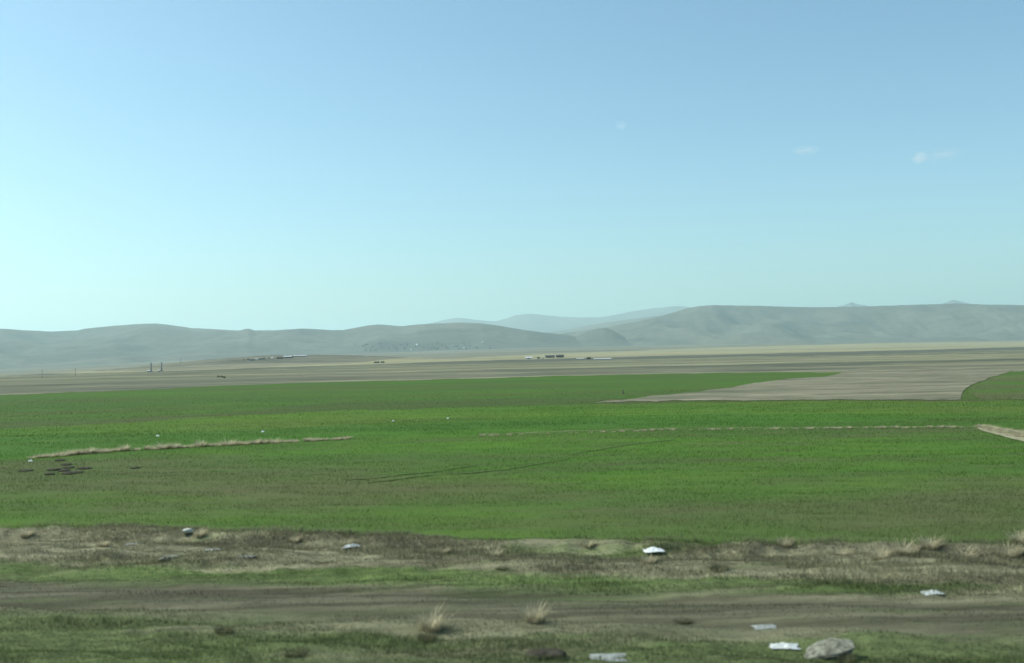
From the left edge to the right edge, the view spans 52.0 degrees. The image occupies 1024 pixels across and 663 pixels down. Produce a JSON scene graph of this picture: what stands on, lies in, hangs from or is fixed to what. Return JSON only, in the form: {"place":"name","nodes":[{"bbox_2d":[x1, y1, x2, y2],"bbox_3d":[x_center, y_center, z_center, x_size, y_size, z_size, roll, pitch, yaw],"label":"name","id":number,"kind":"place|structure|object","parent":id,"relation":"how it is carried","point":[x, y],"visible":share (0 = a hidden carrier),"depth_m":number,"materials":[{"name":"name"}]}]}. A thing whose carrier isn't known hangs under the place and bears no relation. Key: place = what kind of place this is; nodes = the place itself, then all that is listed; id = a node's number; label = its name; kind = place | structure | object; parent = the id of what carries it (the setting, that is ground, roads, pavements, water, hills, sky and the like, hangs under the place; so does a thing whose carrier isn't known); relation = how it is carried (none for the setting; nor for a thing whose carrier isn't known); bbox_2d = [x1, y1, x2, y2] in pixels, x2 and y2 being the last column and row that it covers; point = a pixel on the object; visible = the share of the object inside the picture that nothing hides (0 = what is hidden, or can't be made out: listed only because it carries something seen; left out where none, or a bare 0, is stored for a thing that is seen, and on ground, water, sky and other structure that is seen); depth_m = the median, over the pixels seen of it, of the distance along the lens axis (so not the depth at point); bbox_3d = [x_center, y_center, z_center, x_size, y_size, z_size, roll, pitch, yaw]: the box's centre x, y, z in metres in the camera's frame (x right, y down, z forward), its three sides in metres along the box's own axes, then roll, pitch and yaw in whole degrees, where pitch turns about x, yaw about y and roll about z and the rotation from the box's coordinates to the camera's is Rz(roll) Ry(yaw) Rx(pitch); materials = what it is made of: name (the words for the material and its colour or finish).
{"place":"outdoors","nodes":[
{"label":"outdoors","id":0,"kind":"place"},
{"bbox_2d":[0,323,585,369],"bbox_3d":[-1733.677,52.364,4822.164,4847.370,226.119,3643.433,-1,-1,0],"label":"hills","id":1,"kind":"structure","parent":0,"point":[123,344],"depth_m":4439.03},
{"bbox_2d":[0,340,1023,662],"bbox_3d":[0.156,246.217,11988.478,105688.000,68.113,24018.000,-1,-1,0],"label":"ground","id":2,"kind":"structure","parent":0,"point":[480,374],"depth_m":29.49,"materials":[{"name":"green plant"}]},
{"bbox_2d":[18,469,33,471],"bbox_3d":[-18.059,5.175,39.016,0.547,0.107,0.589,-1,-1,3],"label":"soil heap","id":3,"kind":"object","parent":2,"relation":"on","point":[23,470],"visible":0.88,"depth_m":38.85,"materials":[{"name":"brown soil"}]},
{"bbox_2d":[17,528,36,537],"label":"grass tuft","id":4,"kind":"object","parent":2,"relation":"on","point":[25,533],"visible":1,"depth_m":25.12,"materials":[{"name":"plant"}]},
{"bbox_2d":[44,451,57,456],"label":"grass tuft","id":5,"kind":"object","parent":2,"relation":"on","point":[50,455],"visible":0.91,"depth_m":44.55,"materials":[{"name":"plant"}]},
{"bbox_2d":[47,468,60,470],"bbox_3d":[-17.038,5.140,39.001,0.471,0.111,0.605,-1,-1,7],"label":"soil heap","id":6,"kind":"object","parent":2,"relation":"on","point":[54,469],"visible":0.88,"depth_m":38.83,"materials":[{"name":"brown soil"}]},
{"bbox_2d":[55,448,71,455],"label":"grass tuft","id":7,"kind":"object","parent":2,"relation":"on","point":[61,453],"visible":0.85,"depth_m":44.90,"materials":[{"name":"plant"}]},
{"bbox_2d":[63,448,77,454],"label":"grass tuft","id":8,"kind":"object","parent":2,"relation":"on","point":[73,452],"visible":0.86,"depth_m":45.31,"materials":[{"name":"plant"}]},
{"bbox_2d":[62,471,82,474],"bbox_3d":[-15.844,5.090,37.810,0.716,0.103,0.823,-1,-1,-1],"label":"soil heap","id":9,"kind":"object","parent":2,"relation":"on","point":[70,472],"visible":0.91,"depth_m":37.62,"materials":[{"name":"brown soil"}]},
{"bbox_2d":[75,448,85,453],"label":"grass tuft","id":10,"kind":"object","parent":2,"relation":"on","point":[81,451],"visible":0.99,"depth_m":45.52,"materials":[{"name":"plant"}]},
{"bbox_2d":[76,467,91,469],"bbox_3d":[-16.128,5.159,39.507,0.560,0.123,0.622,0,-1,-37],"label":"soil heap","id":11,"kind":"object","parent":2,"relation":"on","point":[81,468],"visible":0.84,"depth_m":39.35,"materials":[{"name":"soil"}]},
{"bbox_2d":[82,446,98,453],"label":"grass tuft","id":12,"kind":"object","parent":2,"relation":"on","point":[89,451],"visible":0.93,"depth_m":45.79,"materials":[{"name":"plant"}]},
{"bbox_2d":[92,447,106,452],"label":"grass tuft","id":13,"kind":"object","parent":2,"relation":"on","point":[99,451],"visible":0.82,"depth_m":46.01,"materials":[{"name":"plant"}]},
{"bbox_2d":[95,539,112,546],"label":"grass tuft","id":14,"kind":"object","parent":2,"relation":"on","point":[102,544],"visible":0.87,"depth_m":24.19,"materials":[{"name":"plant"}]},
{"bbox_2d":[97,447,117,451],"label":"grass tuft","id":15,"kind":"object","parent":2,"relation":"on","point":[108,450],"visible":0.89,"depth_m":46.33,"materials":[{"name":"plant"}]},
{"bbox_2d":[119,444,133,450],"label":"grass tuft","id":16,"kind":"object","parent":2,"relation":"on","point":[125,448],"visible":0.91,"depth_m":46.71,"materials":[{"name":"plant"}]},
{"bbox_2d":[154,441,171,448],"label":"grass tuft","id":17,"kind":"object","parent":2,"relation":"on","point":[161,446],"visible":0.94,"depth_m":47.38,"materials":[{"name":"plant"}]},
{"bbox_2d":[157,555,178,560],"bbox_3d":[-7.047,4.650,21.562,0.252,0.100,0.437,-2,-1,38],"label":"stone","id":18,"kind":"object","parent":2,"relation":"on","point":[164,557],"visible":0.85,"depth_m":21.47,"materials":[{"name":"grey stone"}]},
{"bbox_2d":[165,441,180,448],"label":"grass tuft","id":19,"kind":"object","parent":2,"relation":"on","point":[175,445],"visible":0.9,"depth_m":47.56,"materials":[{"name":"plant"}]},
{"bbox_2d":[181,528,192,533],"bbox_3d":[-7.592,4.737,24.599,0.305,0.255,0.206,-1,-1,-23],"label":"stone","id":20,"kind":"object","parent":2,"relation":"on","point":[187,530],"visible":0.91,"depth_m":24.53,"materials":[{"name":"grey stone"}]},
{"bbox_2d":[189,439,209,446],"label":"grass tuft","id":21,"kind":"object","parent":2,"relation":"on","point":[198,443],"visible":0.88,"depth_m":48.05,"materials":[{"name":"plant"}]},
{"bbox_2d":[192,527,209,536],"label":"grass tuft","id":22,"kind":"object","parent":2,"relation":"on","point":[201,533],"visible":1,"depth_m":24.31,"materials":[{"name":"plant"}]},
{"bbox_2d":[209,442,222,445],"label":"grass tuft","id":23,"kind":"object","parent":2,"relation":"on","point":[215,444],"visible":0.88,"depth_m":48.29,"materials":[{"name":"plant"}]},
{"bbox_2d":[213,624,233,633],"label":"weed clump","id":24,"kind":"object","parent":2,"relation":"on","point":[225,629],"visible":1,"depth_m":15.91,"materials":[{"name":"green plant"}]},
{"bbox_2d":[219,438,234,445],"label":"grass tuft","id":25,"kind":"object","parent":2,"relation":"on","point":[228,442],"visible":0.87,"depth_m":48.34,"materials":[{"name":"plant"}]},
{"bbox_2d":[248,438,263,443],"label":"grass tuft","id":26,"kind":"object","parent":2,"relation":"on","point":[255,442],"visible":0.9,"depth_m":48.81,"materials":[{"name":"plant"}]},
{"bbox_2d":[257,438,268,443],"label":"grass tuft","id":27,"kind":"object","parent":2,"relation":"on","point":[263,442],"visible":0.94,"depth_m":48.85,"materials":[{"name":"plant"}]},
{"bbox_2d":[267,437,281,442],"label":"grass tuft","id":28,"kind":"object","parent":2,"relation":"on","point":[273,440],"visible":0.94,"depth_m":49.14,"materials":[{"name":"plant"}]},
{"bbox_2d":[282,532,302,541],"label":"grass tuft","id":29,"kind":"object","parent":2,"relation":"on","point":[292,540],"visible":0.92,"depth_m":23.61,"materials":[{"name":"plant"}]},
{"bbox_2d":[278,643,315,656],"bbox_3d":[-3.006,4.433,14.586,0.720,0.106,0.550,-2,-1,21],"label":"weed clump","id":30,"kind":"object","parent":2,"relation":"on","point":[299,654],"visible":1,"depth_m":14.54,"materials":[{"name":"green plant"}]},
{"bbox_2d":[334,535,359,545],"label":"grass tuft","id":31,"kind":"object","parent":2,"relation":"on","point":[344,540],"visible":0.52,"depth_m":22.94,"materials":[{"name":"plant"}]},
{"bbox_2d":[344,544,360,547],"bbox_3d":[-3.466,4.609,22.637,0.418,0.058,0.303,-1,-1,-17],"label":"plastic sheet","id":32,"kind":"object","parent":2,"relation":"on","point":[346,546],"visible":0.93,"depth_m":22.55,"materials":[{"name":"white plastic"}]},
{"bbox_2d":[352,465,474,478],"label":"wheel track","id":33,"kind":"structure","parent":2,"relation":"on","point":[411,473],"depth_m":35.36,"materials":[{"name":"green plant"}]},
{"bbox_2d":[416,630,437,641],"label":"weed clump","id":34,"kind":"object","parent":2,"relation":"on","point":[430,633],"visible":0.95,"depth_m":15.84,"materials":[{"name":"green plant"}]},
{"bbox_2d":[410,606,455,632],"bbox_3d":[-1.268,4.433,16.307,0.839,0.440,0.825,-2,-1,21],"label":"grass tuft","id":35,"kind":"object","parent":2,"relation":"on","point":[432,624],"visible":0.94,"depth_m":16.24,"materials":[{"name":"plant"}]},
{"bbox_2d":[435,545,451,553],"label":"grass tuft","id":36,"kind":"object","parent":2,"relation":"on","point":[447,549],"visible":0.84,"depth_m":22.34,"materials":[{"name":"plant"}]},
{"bbox_2d":[367,458,569,482],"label":"wheel track","id":37,"kind":"structure","parent":2,"relation":"on","point":[458,473],"depth_m":35.01,"materials":[{"name":"green plant"}]},
{"bbox_2d":[487,548,506,555],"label":"grass tuft","id":38,"kind":"object","parent":2,"relation":"on","point":[494,552],"visible":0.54,"depth_m":21.52,"materials":[{"name":"plant"}]},
{"bbox_2d":[495,565,508,570],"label":"weed clump","id":39,"kind":"object","parent":2,"relation":"on","point":[499,569],"visible":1,"depth_m":19.83,"materials":[{"name":"green plant"}]},
{"bbox_2d":[0,519,1023,662],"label":"verge grass","id":40,"kind":"structure","parent":2,"relation":"on","point":[410,551],"depth_m":18.82,"materials":[{"name":"green plant"}]},
{"bbox_2d":[0,376,1023,543],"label":"crop","id":41,"kind":"object","parent":2,"relation":"on","point":[560,480],"visible":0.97,"depth_m":37.17,"materials":[{"name":"green plant"}]},
{"bbox_2d":[514,597,555,623],"bbox_3d":[0.368,4.396,16.485,0.803,0.372,0.818,0,-1,-36],"label":"grass tuft","id":42,"kind":"object","parent":2,"relation":"on","point":[534,616],"visible":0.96,"depth_m":16.48,"materials":[{"name":"plant"}]},
{"bbox_2d":[526,648,565,660],"bbox_3d":[0.474,4.457,14.476,0.566,0.154,0.375,-1,-1,-6],"label":"earth clod","id":43,"kind":"object","parent":2,"relation":"on","point":[551,652],"visible":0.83,"depth_m":14.39,"materials":[{"name":"brown soil"}]},
{"bbox_2d":[545,355,554,357],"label":"barn","id":44,"kind":"structure","parent":2,"relation":"on","point":[549,356],"depth_m":965.06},
{"bbox_2d":[581,536,595,547],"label":"grass tuft","id":45,"kind":"object","parent":2,"relation":"on","point":[588,545],"visible":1,"depth_m":22.09,"materials":[{"name":"plant"}]},
{"bbox_2d":[589,653,627,661],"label":"paper scrap","id":46,"kind":"object","parent":2,"relation":"on","point":[610,657],"visible":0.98,"depth_m":14.13,"materials":[{"name":"white paper"}]},
{"bbox_2d":[572,439,673,453],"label":"wheel track","id":47,"kind":"structure","parent":2,"relation":"on","point":[620,445],"depth_m":44.57,"materials":[{"name":"green plant"}]},
{"bbox_2d":[639,552,659,563],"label":"grass tuft","id":48,"kind":"object","parent":2,"relation":"on","point":[648,560],"visible":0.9,"depth_m":20.11,"materials":[{"name":"plant"}]},
{"bbox_2d":[642,547,664,552],"bbox_3d":[2.897,4.468,21.571,0.430,0.076,0.383,-1,-1,-6],"label":"plastic sheet","id":49,"kind":"object","parent":2,"relation":"on","point":[651,550],"visible":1,"depth_m":21.46,"materials":[{"name":"white plastic"}]},
{"bbox_2d":[671,617,696,623],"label":"weed clump","id":50,"kind":"object","parent":2,"relation":"on","point":[678,621],"visible":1,"depth_m":16.48,"materials":[{"name":"green plant"}]},
{"bbox_2d":[707,561,731,572],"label":"weed clump","id":51,"kind":"object","parent":2,"relation":"on","point":[720,566],"visible":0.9,"depth_m":19.48,"materials":[{"name":"green plant"}]},
{"bbox_2d":[479,426,973,433],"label":"field margin","id":52,"kind":"object","parent":2,"relation":"on","point":[674,428],"visible":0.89,"depth_m":51.50,"materials":[{"name":"plant"}]},
{"bbox_2d":[750,624,775,629],"bbox_3d":[3.856,4.496,16.011,0.386,0.037,0.263,-1,-1,-6],"label":"paper scrap","id":53,"kind":"object","parent":2,"relation":"on","point":[763,626],"visible":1,"depth_m":15.97,"materials":[{"name":"white paper"}]},
{"bbox_2d":[769,536,795,547],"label":"grass tuft","id":54,"kind":"object","parent":2,"relation":"on","point":[788,543],"visible":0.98,"depth_m":21.55,"materials":[{"name":"plant"}]},
{"bbox_2d":[769,642,801,649],"bbox_3d":[3.853,4.435,14.847,0.424,0.048,0.298,-1,-1,6],"label":"plastic sheet","id":55,"kind":"object","parent":2,"relation":"on","point":[781,645],"visible":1,"depth_m":14.79,"materials":[{"name":"white plastic"}]},
{"bbox_2d":[596,367,1011,402],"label":"stubble field","id":56,"kind":"structure","parent":2,"relation":"on","point":[937,383],"depth_m":98.77,"materials":[{"name":"beige plant"}]},
{"bbox_2d":[804,638,854,660],"bbox_3d":[4.325,4.416,14.361,0.750,0.328,0.508,-1,-1,7],"label":"boulder","id":57,"kind":"object","parent":2,"relation":"on","point":[828,648],"visible":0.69,"depth_m":14.27,"materials":[{"name":"stone"}]},
{"bbox_2d":[826,545,860,554],"bbox_3d":[6.573,4.394,21.099,0.820,0.213,0.987,-1,-1,-16],"label":"grass tuft","id":58,"kind":"object","parent":2,"relation":"on","point":[846,552],"visible":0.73,"depth_m":21.00,"materials":[{"name":"plant"}]},
{"bbox_2d":[832,652,857,662],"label":"weed clump","id":59,"kind":"object","parent":2,"relation":"on","point":[840,658],"visible":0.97,"depth_m":13.97,"materials":[{"name":"green plant"}]},
{"bbox_2d":[864,546,897,560],"bbox_3d":[6.965,4.208,19.969,0.819,0.280,0.834,0,-1,-38],"label":"grass tuft","id":60,"kind":"object","parent":2,"relation":"on","point":[877,555],"visible":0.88,"depth_m":19.93,"materials":[{"name":"plant"}]},
{"bbox_2d":[884,537,926,554],"bbox_3d":[7.715,4.231,20.728,1.025,0.266,1.234,-2,-1,18],"label":"grass tuft","id":61,"kind":"object","parent":2,"relation":"on","point":[904,550],"visible":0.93,"depth_m":20.65,"materials":[{"name":"plant"}]},
{"bbox_2d":[910,532,950,549],"bbox_3d":[8.332,4.176,20.911,0.921,0.315,0.938,-2,-1,15],"label":"grass tuft","id":62,"kind":"object","parent":2,"relation":"on","point":[928,545],"visible":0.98,"depth_m":20.86,"materials":[{"name":"plant"}]},
{"bbox_2d":[920,589,943,594],"bbox_3d":[7.127,4.435,17.891,0.400,0.033,0.350,-1,-1,-9],"label":"plastic sheet","id":63,"kind":"object","parent":2,"relation":"on","point":[929,593],"visible":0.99,"depth_m":17.81,"materials":[{"name":"white plastic"}]},
{"bbox_2d":[944,546,985,557],"bbox_3d":[8.854,4.292,20.476,0.922,0.240,1.110,-1,-1,-3],"label":"grass tuft","id":64,"kind":"object","parent":2,"relation":"on","point":[971,552],"visible":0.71,"depth_m":20.48,"materials":[{"name":"plant"}]},
{"bbox_2d":[967,374,1023,398],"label":"crop corner","id":65,"kind":"object","parent":2,"relation":"on","point":[1018,379],"visible":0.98,"depth_m":88.14,"materials":[{"name":"plant"}]},
{"bbox_2d":[977,427,1023,440],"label":"bare strip","id":66,"kind":"object","parent":2,"relation":"on","point":[1012,436],"visible":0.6,"depth_m":45.24,"materials":[{"name":"soil"}]},
{"bbox_2d":[979,538,1023,556],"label":"grass tuft","id":67,"kind":"object","parent":2,"relation":"on","point":[1003,553],"visible":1,"depth_m":20.34,"materials":[{"name":"plant"}]},
{"bbox_2d":[1004,529,1023,542],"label":"grass tuft","id":68,"kind":"object","parent":2,"relation":"on","point":[1018,537],"visible":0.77,"depth_m":21.01,"materials":[{"name":"plant"}]},
{"bbox_2d":[0,0,1023,330],"label":"sky","id":69,"kind":"structure","parent":0,"point":[204,164],"materials":[{"name":"blue"}]},
{"bbox_2d":[429,306,690,332],"bbox_3d":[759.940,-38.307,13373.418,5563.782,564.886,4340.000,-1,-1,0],"label":"mountain","id":70,"kind":"structure","parent":0,"point":[538,323],"depth_m":13525.39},
{"bbox_2d":[545,315,662,333],"bbox_3d":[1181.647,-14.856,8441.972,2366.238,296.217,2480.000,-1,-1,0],"label":"mountain","id":71,"kind":"structure","parent":0,"point":[600,325],"depth_m":8530.33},
{"bbox_2d":[575,328,633,346],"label":"hills","id":72,"kind":"structure","parent":0,"point":[602,337],"depth_m":4730.07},
{"bbox_2d":[562,303,1023,345],"bbox_3d":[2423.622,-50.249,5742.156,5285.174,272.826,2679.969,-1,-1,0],"label":"hills","id":73,"kind":"structure","parent":0,"point":[716,325],"depth_m":5430.51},
{"bbox_2d":[838,302,865,306],"bbox_3d":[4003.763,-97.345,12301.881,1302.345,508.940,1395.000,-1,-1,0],"label":"mountain","id":74,"kind":"structure","parent":0,"point":[851,304],"depth_m":12483.02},
{"bbox_2d":[943,300,968,303],"bbox_3d":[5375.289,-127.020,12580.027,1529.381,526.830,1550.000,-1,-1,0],"label":"mountain","id":75,"kind":"structure","parent":0,"point":[953,301],"depth_m":12706.09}
]}

